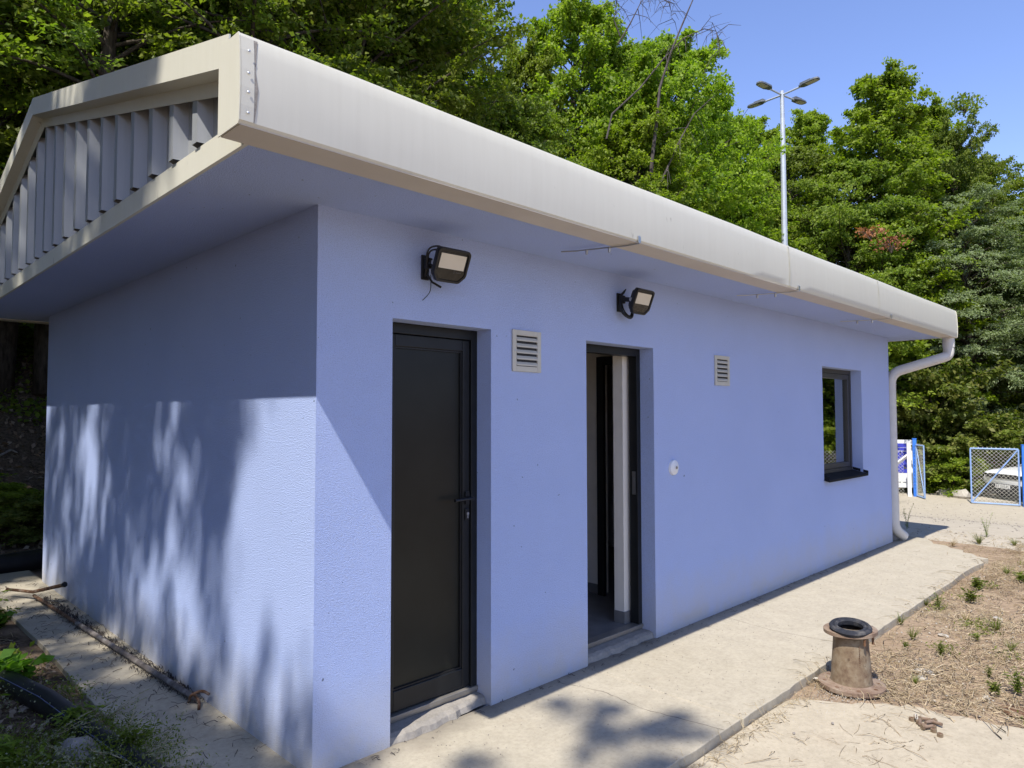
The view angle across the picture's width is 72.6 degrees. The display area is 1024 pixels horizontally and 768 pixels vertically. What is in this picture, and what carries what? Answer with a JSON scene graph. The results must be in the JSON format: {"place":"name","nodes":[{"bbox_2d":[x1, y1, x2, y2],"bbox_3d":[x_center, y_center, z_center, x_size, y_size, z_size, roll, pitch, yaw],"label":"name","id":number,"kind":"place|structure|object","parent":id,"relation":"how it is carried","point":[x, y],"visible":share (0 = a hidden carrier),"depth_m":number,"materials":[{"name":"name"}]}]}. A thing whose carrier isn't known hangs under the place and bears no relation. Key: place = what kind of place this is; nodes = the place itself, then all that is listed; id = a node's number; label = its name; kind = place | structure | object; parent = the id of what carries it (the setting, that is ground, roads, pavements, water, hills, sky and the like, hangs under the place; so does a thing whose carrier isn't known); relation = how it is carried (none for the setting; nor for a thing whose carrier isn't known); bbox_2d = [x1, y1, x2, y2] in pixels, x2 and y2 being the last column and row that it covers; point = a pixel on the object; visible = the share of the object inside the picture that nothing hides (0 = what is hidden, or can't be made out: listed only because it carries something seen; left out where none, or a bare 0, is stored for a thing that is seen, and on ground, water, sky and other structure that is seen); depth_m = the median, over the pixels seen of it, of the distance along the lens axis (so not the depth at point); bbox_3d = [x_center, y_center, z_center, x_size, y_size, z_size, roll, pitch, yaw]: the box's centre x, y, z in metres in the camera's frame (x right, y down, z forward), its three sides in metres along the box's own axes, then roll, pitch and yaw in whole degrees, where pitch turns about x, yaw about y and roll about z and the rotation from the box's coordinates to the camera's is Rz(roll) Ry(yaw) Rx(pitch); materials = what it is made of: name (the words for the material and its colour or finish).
{"place":"outdoors","nodes":[
{"label":"outdoors","id":0,"kind":"place"},
{"bbox_2d":[0,536,987,767],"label":"pavement","id":1,"kind":"structure","parent":0,"point":[561,718],"depth_m":4.18,"materials":[{"name":"concrete"}]},
{"bbox_2d":[33,596,203,703],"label":"dry twigs","id":2,"kind":"object","parent":1,"relation":"on","point":[75,616],"visible":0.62,"depth_m":4.81,"materials":[{"name":"brown wood"}]},
{"bbox_2d":[32,594,209,709],"bbox_3d":[-2.963,1.807,4.986,3.388,0.096,0.072,-2,-3,42],"label":"steel pole","id":3,"kind":"object","parent":1,"relation":"on","point":[190,695],"visible":1,"depth_m":4.53,"materials":[{"name":"brown metal"}]},
{"bbox_2d":[5,582,67,592],"bbox_3d":[-4.139,1.759,6.063,0.806,0.157,0.057,-1,-3,25],"label":"iron bar","id":4,"kind":"object","parent":3,"relation":"on","point":[64,584],"visible":0.96,"depth_m":6.04,"materials":[{"name":"metal"}]},
{"bbox_2d":[356,547,883,764],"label":"dry twigs","id":5,"kind":"object","parent":1,"relation":"on","point":[602,664],"visible":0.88,"depth_m":4.43,"materials":[{"name":"brown plant"}]},
{"bbox_2d":[354,550,967,767],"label":"grit","id":6,"kind":"object","parent":1,"relation":"on","point":[691,669],"visible":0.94,"depth_m":4.48,"materials":[{"name":"grey gravel"}]},
{"bbox_2d":[0,322,1023,767],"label":"ground","id":7,"kind":"structure","parent":0,"point":[22,640],"depth_m":5.32,"materials":[{"name":"brown soil"}]},
{"bbox_2d":[0,548,42,573],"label":"drain pipe","id":8,"kind":"object","parent":7,"relation":"on","point":[31,560],"visible":0.2,"depth_m":7.31,"materials":[{"name":"black plastic"}]},
{"bbox_2d":[0,490,43,546],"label":"shrub","id":9,"kind":"object","parent":7,"relation":"on","point":[9,517],"visible":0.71,"depth_m":8.94,"materials":[{"name":"green plant"}]},
{"bbox_2d":[0,472,43,512],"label":"shrub","id":10,"kind":"object","parent":7,"relation":"on","point":[15,489],"visible":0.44,"depth_m":9.51,"materials":[{"name":"green plant"}]},
{"bbox_2d":[0,322,46,532],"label":"undergrowth","id":11,"kind":"object","parent":7,"relation":"on","point":[31,401],"visible":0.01,"depth_m":12.30,"materials":[{"name":"green plant"}]},
{"bbox_2d":[0,325,46,554],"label":"dead leaves","id":12,"kind":"object","parent":7,"relation":"on","point":[40,543],"visible":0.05,"depth_m":11.36,"materials":[{"name":"plant"}]},
{"bbox_2d":[0,734,51,767],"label":"weed","id":13,"kind":"object","parent":7,"relation":"on","point":[9,746],"visible":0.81,"depth_m":3.14,"materials":[{"name":"green plant"}]},
{"bbox_2d":[0,648,54,678],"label":"vine","id":14,"kind":"object","parent":7,"relation":"on","point":[9,660],"visible":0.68,"depth_m":4.25,"materials":[{"name":"green plant"}]},
{"bbox_2d":[0,701,112,758],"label":"seeding weed","id":15,"kind":"object","parent":7,"relation":"on","point":[58,735],"visible":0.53,"depth_m":3.40,"materials":[{"name":"plant"}]},
{"bbox_2d":[0,656,114,767],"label":"dead leaves","id":16,"kind":"object","parent":7,"relation":"on","point":[12,711],"visible":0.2,"depth_m":3.76,"materials":[{"name":"brown plant"}]},
{"bbox_2d":[51,735,101,767],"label":"rock","id":17,"kind":"object","parent":7,"relation":"on","point":[72,740],"visible":0.48,"depth_m":3.24,"materials":[{"name":"grey stone"}]},
{"bbox_2d":[47,702,107,728],"bbox_3d":[-2.204,1.730,3.575,0.209,0.174,0.305,-2,-3,33],"label":"weed","id":18,"kind":"object","parent":7,"relation":"on","point":[66,718],"visible":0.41,"depth_m":3.57,"materials":[{"name":"green plant"}]},
{"bbox_2d":[0,651,157,767],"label":"ground cover","id":19,"kind":"object","parent":7,"relation":"on","point":[73,695],"visible":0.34,"depth_m":3.99,"materials":[{"name":"green plant"}]},
{"bbox_2d":[0,668,168,767],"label":"water pipe","id":20,"kind":"object","parent":7,"relation":"on","point":[18,682],"visible":0.65,"depth_m":3.74,"materials":[{"name":"black plastic"}]},
{"bbox_2d":[0,696,228,767],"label":"ground cover","id":21,"kind":"object","parent":7,"relation":"on","point":[30,742],"visible":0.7,"depth_m":3.26,"materials":[{"name":"green plant"}]},
{"bbox_2d":[83,689,148,721],"bbox_3d":[-2.208,1.766,3.726,0.475,0.116,0.316,1,-3,-26],"label":"seeding weed","id":22,"kind":"object","parent":7,"relation":"on","point":[121,708],"visible":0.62,"depth_m":3.76,"materials":[{"name":"plant"}]},
{"bbox_2d":[0,0,235,392],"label":"broadleaf tree","id":23,"kind":"object","parent":7,"relation":"on","point":[8,340],"visible":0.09,"depth_m":11.00,"materials":[{"name":"green plant"}]},
{"bbox_2d":[38,718,203,767],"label":"seeding weed","id":24,"kind":"object","parent":7,"relation":"on","point":[103,754],"visible":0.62,"depth_m":3.17,"materials":[{"name":"plant"}]},
{"bbox_2d":[91,720,160,751],"bbox_3d":[-1.857,1.721,3.357,0.305,0.174,0.209,1,-3,-25],"label":"weed","id":25,"kind":"object","parent":7,"relation":"on","point":[129,737],"visible":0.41,"depth_m":3.33,"materials":[{"name":"green plant"}]},
{"bbox_2d":[47,743,206,767],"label":"seeding weed","id":26,"kind":"object","parent":7,"relation":"on","point":[126,765],"visible":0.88,"depth_m":3.07,"materials":[{"name":"plant"}]},
{"bbox_2d":[0,578,265,765],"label":"dry twigs","id":27,"kind":"object","parent":7,"relation":"on","point":[111,668],"visible":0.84,"depth_m":4.45,"materials":[{"name":"brown plant"}]},
{"bbox_2d":[0,0,275,394],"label":"broadleaf tree","id":28,"kind":"object","parent":7,"relation":"on","point":[40,359],"visible":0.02,"depth_m":12.68,"materials":[{"name":"green plant"}]},
{"bbox_2d":[92,709,211,767],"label":"seeding weed","id":29,"kind":"object","parent":7,"relation":"on","point":[160,753],"visible":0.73,"depth_m":3.11,"materials":[{"name":"plant"}]},
{"bbox_2d":[0,0,309,122],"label":"broadleaf tree","id":30,"kind":"object","parent":7,"relation":"on","point":[109,59],"visible":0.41,"depth_m":9.99,"materials":[{"name":"green plant"}]},
{"bbox_2d":[0,0,323,176],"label":"broadleaf tree","id":31,"kind":"object","parent":7,"relation":"on","point":[143,37],"depth_m":11.67,"materials":[{"name":"green plant"}]},
{"bbox_2d":[53,0,441,110],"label":"broadleaf tree","id":32,"kind":"object","parent":7,"relation":"on","point":[189,9],"visible":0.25,"depth_m":10.34,"materials":[{"name":"green plant"}]},
{"bbox_2d":[20,0,533,139],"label":"broadleaf tree","id":33,"kind":"object","parent":7,"relation":"on","point":[472,5],"visible":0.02,"depth_m":13.75,"materials":[{"name":"green plant"}]},
{"bbox_2d":[119,0,524,103],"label":"broadleaf tree","id":34,"kind":"object","parent":7,"relation":"on","point":[468,33],"visible":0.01,"depth_m":13.76,"materials":[{"name":"green plant"}]},
{"bbox_2d":[132,0,538,128],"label":"broadleaf tree","id":35,"kind":"object","parent":7,"relation":"on","point":[466,58],"visible":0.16,"depth_m":12.40,"materials":[{"name":"green plant"}]},
{"bbox_2d":[217,0,538,140],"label":"broadleaf tree","id":36,"kind":"object","parent":7,"relation":"on","point":[509,5],"visible":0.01,"depth_m":15.07,"materials":[{"name":"green plant"}]},
{"bbox_2d":[389,72,531,140],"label":"broadleaf tree","id":37,"kind":"object","parent":7,"relation":"on","point":[465,115],"visible":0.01,"depth_m":13.13,"materials":[{"name":"green plant"}]},
{"bbox_2d":[441,1,492,101],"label":"broadleaf tree","id":38,"kind":"object","parent":7,"relation":"on","point":[464,77],"depth_m":19.32,"materials":[{"name":"green plant"}]},
{"bbox_2d":[0,31,957,767],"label":"utility building","id":39,"kind":"structure","parent":7,"relation":"on","point":[330,483],"depth_m":4.03,"materials":[{"name":"blue paint"}]},
{"bbox_2d":[390,322,477,723],"bbox_3d":[-0.449,0.713,3.788,0.123,2.060,0.680,-3,-3,45],"label":"door","id":40,"kind":"structure","parent":39,"relation":"in","point":[433,663],"depth_m":3.83,"materials":[{"name":"metal"}]},
{"bbox_2d":[421,245,470,299],"bbox_3d":[-0.352,-0.578,3.609,0.213,0.287,0.213,-3,-3,45],"label":"floodlight","id":41,"kind":"object","parent":39,"relation":"attached to","point":[448,265],"visible":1,"depth_m":3.58,"materials":[{"name":"black plastic"}]},
{"bbox_2d":[596,356,614,595],"bbox_3d":[1.222,0.790,6.106,0.550,2.041,0.835,-3,-3,45],"label":"inner door","id":42,"kind":"structure","parent":39,"relation":"in","point":[601,362],"depth_m":5.98,"materials":[{"name":"metal"}]},
{"bbox_2d":[586,344,643,647],"bbox_3d":[0.662,0.760,4.927,0.084,2.060,0.785,-3,-3,45],"label":"door frame","id":43,"kind":"structure","parent":39,"relation":"in","point":[633,354],"depth_m":5.16,"materials":[{"name":"metal"}]},
{"bbox_2d":[616,287,654,318],"bbox_3d":[0.848,-0.557,4.815,0.206,0.218,0.210,-3,-3,45],"label":"floodlight","id":44,"kind":"object","parent":39,"relation":"attached to","point":[640,300],"visible":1,"depth_m":4.79,"materials":[{"name":"black plastic"}]},
{"bbox_2d":[822,368,867,482],"bbox_3d":[3.643,0.442,7.845,0.291,1.227,1.179,-3,-3,45],"label":"window","id":45,"kind":"structure","parent":39,"relation":"in","point":[836,384],"depth_m":8.01,"materials":[{"name":"brown metal"}]},
{"bbox_2d":[469,95,586,167],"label":"broadleaf tree","id":46,"kind":"object","parent":7,"relation":"on","point":[552,124],"visible":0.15,"depth_m":15.07,"materials":[{"name":"green plant"}]},
{"bbox_2d":[485,38,579,157],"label":"broadleaf tree","id":47,"kind":"object","parent":7,"relation":"on","point":[530,64],"visible":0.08,"depth_m":18.54,"materials":[{"name":"green plant"}]},
{"bbox_2d":[466,0,710,214],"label":"broadleaf tree","id":48,"kind":"object","parent":7,"relation":"on","point":[587,22],"visible":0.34,"depth_m":18.92,"materials":[{"name":"green plant"}]},
{"bbox_2d":[565,37,709,208],"bbox_3d":[3.574,-3.575,20.592,5.416,13.486,5.806,0,-2,3],"label":"broadleaf tree","id":49,"kind":"object","parent":7,"relation":"on","point":[619,55],"visible":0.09,"depth_m":19.73,"materials":[{"name":"green plant"}]},
{"bbox_2d":[573,105,719,215],"bbox_3d":[3.164,-2.123,17.604,5.806,9.797,5.416,-1,-3,17],"label":"broadleaf tree","id":50,"kind":"object","parent":7,"relation":"on","point":[641,125],"visible":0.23,"depth_m":17.36,"materials":[{"name":"green plant"}]},
{"bbox_2d":[598,0,732,193],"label":"bare tree","id":51,"kind":"object","parent":7,"relation":"on","point":[657,111],"visible":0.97,"depth_m":16.98,"materials":[{"name":"brown wood"}]},
{"bbox_2d":[592,26,789,235],"bbox_3d":[4.944,-3.623,20.389,7.258,13.835,6.771,2,-3,-37],"label":"broadleaf tree","id":52,"kind":"object","parent":7,"relation":"on","point":[687,66],"visible":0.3,"depth_m":19.64,"materials":[{"name":"green plant"}]},
{"bbox_2d":[674,90,796,247],"bbox_3d":[6.935,-3.419,24.997,6.432,13.827,6.895,-2,-3,42],"label":"broadleaf tree","id":53,"kind":"object","parent":7,"relation":"on","point":[737,121],"visible":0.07,"depth_m":23.65,"materials":[{"name":"green plant"}]},
{"bbox_2d":[697,172,826,259],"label":"broadleaf tree","id":54,"kind":"object","parent":7,"relation":"on","point":[765,213],"visible":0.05,"depth_m":22.00,"materials":[{"name":"green plant"}]},
{"bbox_2d":[725,115,812,254],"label":"broadleaf tree","id":55,"kind":"object","parent":7,"relation":"on","point":[770,132],"visible":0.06,"depth_m":29.14,"materials":[{"name":"green plant"}]},
{"bbox_2d":[769,108,846,263],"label":"broadleaf tree","id":56,"kind":"object","parent":7,"relation":"on","point":[810,126],"visible":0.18,"depth_m":29.29,"materials":[{"name":"green plant"}]},
{"bbox_2d":[758,143,885,272],"bbox_3d":[10.925,-3.745,27.842,7.590,11.388,7.949,0,-2,1],"label":"broadleaf tree","id":57,"kind":"object","parent":7,"relation":"on","point":[808,159],"visible":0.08,"depth_m":26.65,"materials":[{"name":"green plant"}]},
{"bbox_2d":[785,669,905,738],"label":"gravel","id":58,"kind":"structure","parent":7,"relation":"on","point":[836,704],"depth_m":4.06,"materials":[{"name":"beige gravel"}]},
{"bbox_2d":[818,617,886,698],"bbox_3d":[2.087,1.659,4.289,0.379,0.399,0.379,-1,-3,25],"label":"flanged pipe","id":59,"kind":"object","parent":7,"relation":"on","point":[851,668],"visible":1,"depth_m":4.20,"materials":[{"name":"metal"}]},
{"bbox_2d":[778,157,980,439],"bbox_3d":[11.860,-2.317,24.851,7.590,11.594,7.949,2,-3,-39],"label":"broadleaf tree","id":60,"kind":"object","parent":7,"relation":"on","point":[835,177],"visible":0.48,"depth_m":23.73,"materials":[{"name":"green plant"}]},
{"bbox_2d":[781,56,1023,409],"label":"broadleaf tree","id":61,"kind":"object","parent":7,"relation":"on","point":[884,119],"visible":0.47,"depth_m":24.48,"materials":[{"name":"green plant"}]},
{"bbox_2d":[855,224,888,239],"bbox_3d":[8.951,-3.798,17.353,0.787,0.396,0.690,-1,-3,17],"label":"withered branch","id":62,"kind":"object","parent":61,"relation":"attached to","point":[861,230],"visible":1,"depth_m":17.38,"materials":[{"name":"brown plant"}]},
{"bbox_2d":[869,232,913,252],"bbox_3d":[9.251,-3.430,16.987,0.845,0.483,0.923,1,-3,-14],"label":"withered branch","id":63,"kind":"object","parent":61,"relation":"attached to","point":[890,250],"visible":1,"depth_m":16.96,"materials":[{"name":"brown plant"}]},
{"bbox_2d":[944,92,987,117],"bbox_3d":[15.959,-9.835,24.495,1.329,0.648,1.954,-3,-3,45],"label":"leafy branch","id":64,"kind":"object","parent":61,"relation":"attached to","point":[966,103],"visible":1,"depth_m":24.37,"materials":[{"name":"green plant"}]},
{"bbox_2d":[897,440,912,487],"bbox_3d":[12.721,2.816,22.923,0.920,1.960,0.050,-1,-3,23],"label":"sign board","id":65,"kind":"object","parent":7,"relation":"on","point":[901,444],"visible":0.17,"depth_m":22.86,"materials":[{"name":"metal"}]},
{"bbox_2d":[898,441,911,496],"bbox_3d":[12.225,2.849,22.285,1.014,2.040,0.155,-2,-3,40],"label":"fence post","id":66,"kind":"object","parent":7,"relation":"on","point":[907,456],"visible":0.59,"depth_m":21.98,"materials":[{"name":"white metal"}]},
{"bbox_2d":[793,536,1023,738],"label":"dry straw","id":67,"kind":"object","parent":7,"relation":"on","point":[954,667],"visible":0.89,"depth_m":4.68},
{"bbox_2d":[912,438,917,496],"bbox_3d":[12.715,2.785,21.974,0.126,2.140,0.126,-1,-3,25],"label":"gate post","id":68,"kind":"object","parent":7,"relation":"on","point":[914,464],"visible":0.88,"depth_m":21.95,"materials":[{"name":"blue metal"}]},
{"bbox_2d":[915,444,925,498],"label":"gate","id":69,"kind":"structure","parent":68,"relation":"attached to","point":[920,474],"depth_m":21.55,"materials":[{"name":"blue metal"}]},
{"bbox_2d":[851,228,988,406],"bbox_3d":[14.492,-1.844,26.986,6.532,8.981,6.093,-1,-3,28],"label":"broadleaf tree","id":70,"kind":"object","parent":7,"relation":"on","point":[948,282],"depth_m":25.23,"materials":[{"name":"green plant"}]},
{"bbox_2d":[896,95,979,358],"bbox_3d":[16.951,-5.259,28.868,6.945,12.787,6.301,2,-3,-39],"label":"broadleaf tree","id":71,"kind":"object","parent":7,"relation":"on","point":[937,112],"visible":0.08,"depth_m":28.06,"materials":[{"name":"green plant"}]},
{"bbox_2d":[866,181,1023,463],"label":"grey leaved tree","id":72,"kind":"object","parent":7,"relation":"on","point":[969,347],"visible":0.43,"depth_m":23.90,"materials":[{"name":"green plant"}]},
{"bbox_2d":[912,444,990,496],"bbox_3d":[14.486,2.841,22.809,2.814,1.774,2.530,1,-3,-15],"label":"shrub","id":73,"kind":"object","parent":7,"relation":"on","point":[953,462],"visible":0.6,"depth_m":22.18,"materials":[{"name":"green plant"}]},
{"bbox_2d":[896,354,1023,482],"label":"shrub","id":74,"kind":"object","parent":7,"relation":"on","point":[924,379],"visible":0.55,"depth_m":22.76,"materials":[{"name":"green plant"}]},
{"bbox_2d":[911,420,1011,481],"bbox_3d":[15.140,2.431,23.991,3.162,2.517,3.336,-1,-2,12],"label":"shrub","id":75,"kind":"object","parent":7,"relation":"on","point":[941,436],"visible":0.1,"depth_m":23.08,"materials":[{"name":"green plant"}]},
{"bbox_2d":[952,489,970,498],"bbox_3d":[13.960,3.453,21.609,0.514,0.390,0.765,0,-2,3],"label":"rubble stone","id":76,"kind":"object","parent":7,"relation":"on","point":[963,494],"visible":0.7,"depth_m":21.38,"materials":[{"name":"stone"}]},
{"bbox_2d":[900,353,1023,460],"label":"shrub","id":77,"kind":"object","parent":7,"relation":"on","point":[992,397],"visible":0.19,"depth_m":23.95,"materials":[{"name":"green plant"}]},
{"bbox_2d":[905,265,1023,368],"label":"broadleaf tree","id":78,"kind":"object","parent":7,"relation":"on","point":[985,306],"visible":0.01,"depth_m":25.26,"materials":[{"name":"green plant"}]},
{"bbox_2d":[908,411,1023,490],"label":"shrub","id":79,"kind":"object","parent":7,"relation":"on","point":[970,440],"visible":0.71,"depth_m":22.08,"materials":[{"name":"green plant"}]},
{"bbox_2d":[913,108,1023,356],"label":"broadleaf tree","id":80,"kind":"object","parent":7,"relation":"on","point":[966,156],"visible":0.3,"depth_m":25.92,"materials":[{"name":"green plant"}]},
{"bbox_2d":[918,156,1023,362],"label":"broadleaf tree","id":81,"kind":"object","parent":7,"relation":"on","point":[1020,185],"visible":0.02,"depth_m":26.30,"materials":[{"name":"green plant"}]},
{"bbox_2d":[925,561,1023,723],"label":"ground cover","id":82,"kind":"object","parent":7,"relation":"on","point":[977,625],"visible":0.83,"depth_m":5.45,"materials":[{"name":"green plant"}]},
{"bbox_2d":[945,416,1023,492],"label":"shrub","id":83,"kind":"object","parent":7,"relation":"on","point":[995,442],"visible":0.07,"depth_m":22.60,"materials":[{"name":"green plant"}]},
{"bbox_2d":[948,226,1023,414],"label":"grey leaved tree","id":84,"kind":"object","parent":7,"relation":"on","point":[1010,285],"visible":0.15,"depth_m":24.97,"materials":[{"name":"green plant"}]},
{"bbox_2d":[970,371,1023,414],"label":"shrub","id":85,"kind":"object","parent":7,"relation":"on","point":[994,402],"visible":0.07,"depth_m":24.10,"materials":[{"name":"green plant"}]},
{"bbox_2d":[982,289,1023,422],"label":"grey leaved tree","id":86,"kind":"object","parent":7,"relation":"on","point":[996,343],"visible":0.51,"depth_m":23.05,"materials":[{"name":"green plant"}]},
{"bbox_2d":[999,705,1023,717],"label":"straw","id":87,"kind":"object","parent":7,"relation":"on","point":[1015,710],"visible":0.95,"depth_m":3.91,"materials":[{"name":"beige plant"}]},
{"bbox_2d":[1000,666,1023,694],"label":"weed","id":88,"kind":"object","parent":7,"relation":"on","point":[1018,684],"visible":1,"depth_m":4.15,"materials":[{"name":"green plant"}]},
{"bbox_2d":[1020,444,1023,506],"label":"gate post","id":89,"kind":"object","parent":7,"relation":"on","point":[1022,456],"visible":0.76,"depth_m":19.47,"materials":[{"name":"blue metal"}]},
{"bbox_2d":[969,447,1020,505],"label":"gate","id":90,"kind":"structure","parent":89,"relation":"attached to","point":[1008,460],"depth_m":19.88,"materials":[{"name":"metal"}]},
{"bbox_2d":[465,0,1023,261],"label":"sky","id":91,"kind":"structure","parent":0,"point":[961,46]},
{"bbox_2d":[687,699,1023,767],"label":"pavement","id":92,"kind":"structure","parent":0,"point":[978,743],"depth_m":3.56,"materials":[{"name":"concrete"}]},
{"bbox_2d":[662,672,832,767],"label":"dry straw","id":93,"kind":"object","parent":92,"relation":"on","point":[729,746],"visible":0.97,"depth_m":3.70,"materials":[{"name":"beige plant"}]},
{"bbox_2d":[712,690,968,767],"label":"dry twigs","id":94,"kind":"object","parent":92,"relation":"on","point":[865,734],"visible":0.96,"depth_m":3.55,"materials":[{"name":"wood"}]},
{"bbox_2d":[814,548,1023,721],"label":"gravel","id":95,"kind":"structure","parent":0,"point":[960,647],"depth_m":4.83,"materials":[{"name":"gravel"}]},
{"bbox_2d":[899,492,1023,550],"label":"road","id":96,"kind":"structure","parent":0,"point":[1001,513],"depth_m":16.80,"materials":[{"name":"beige concrete"}]},
{"bbox_2d":[747,76,819,245],"bbox_3d":[8.158,-2.691,20.763,1.772,12.318,1.772,0,-2,10],"label":"street lamp","id":97,"kind":"object","parent":96,"relation":"on","point":[782,94],"visible":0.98,"depth_m":20.86,"materials":[{"name":"metal"}]},
{"bbox_2d":[914,526,1023,563],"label":"dry straw","id":98,"kind":"object","parent":96,"relation":"on","point":[1002,543],"visible":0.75,"depth_m":8.86,"materials":[{"name":"beige plant"}]},
{"bbox_2d":[983,464,1021,496],"bbox_3d":[16.907,2.691,21.275,4.360,1.659,1.848,0,-2,-8],"label":"parked car","id":99,"kind":"object","parent":96,"relation":"on","point":[1004,482],"visible":0.73,"depth_m":21.03,"materials":[{"name":"white paint"}]},
{"bbox_2d":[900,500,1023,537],"bbox_3d":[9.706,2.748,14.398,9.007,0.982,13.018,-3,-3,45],"label":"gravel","id":100,"kind":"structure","parent":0,"point":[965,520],"depth_m":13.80,"materials":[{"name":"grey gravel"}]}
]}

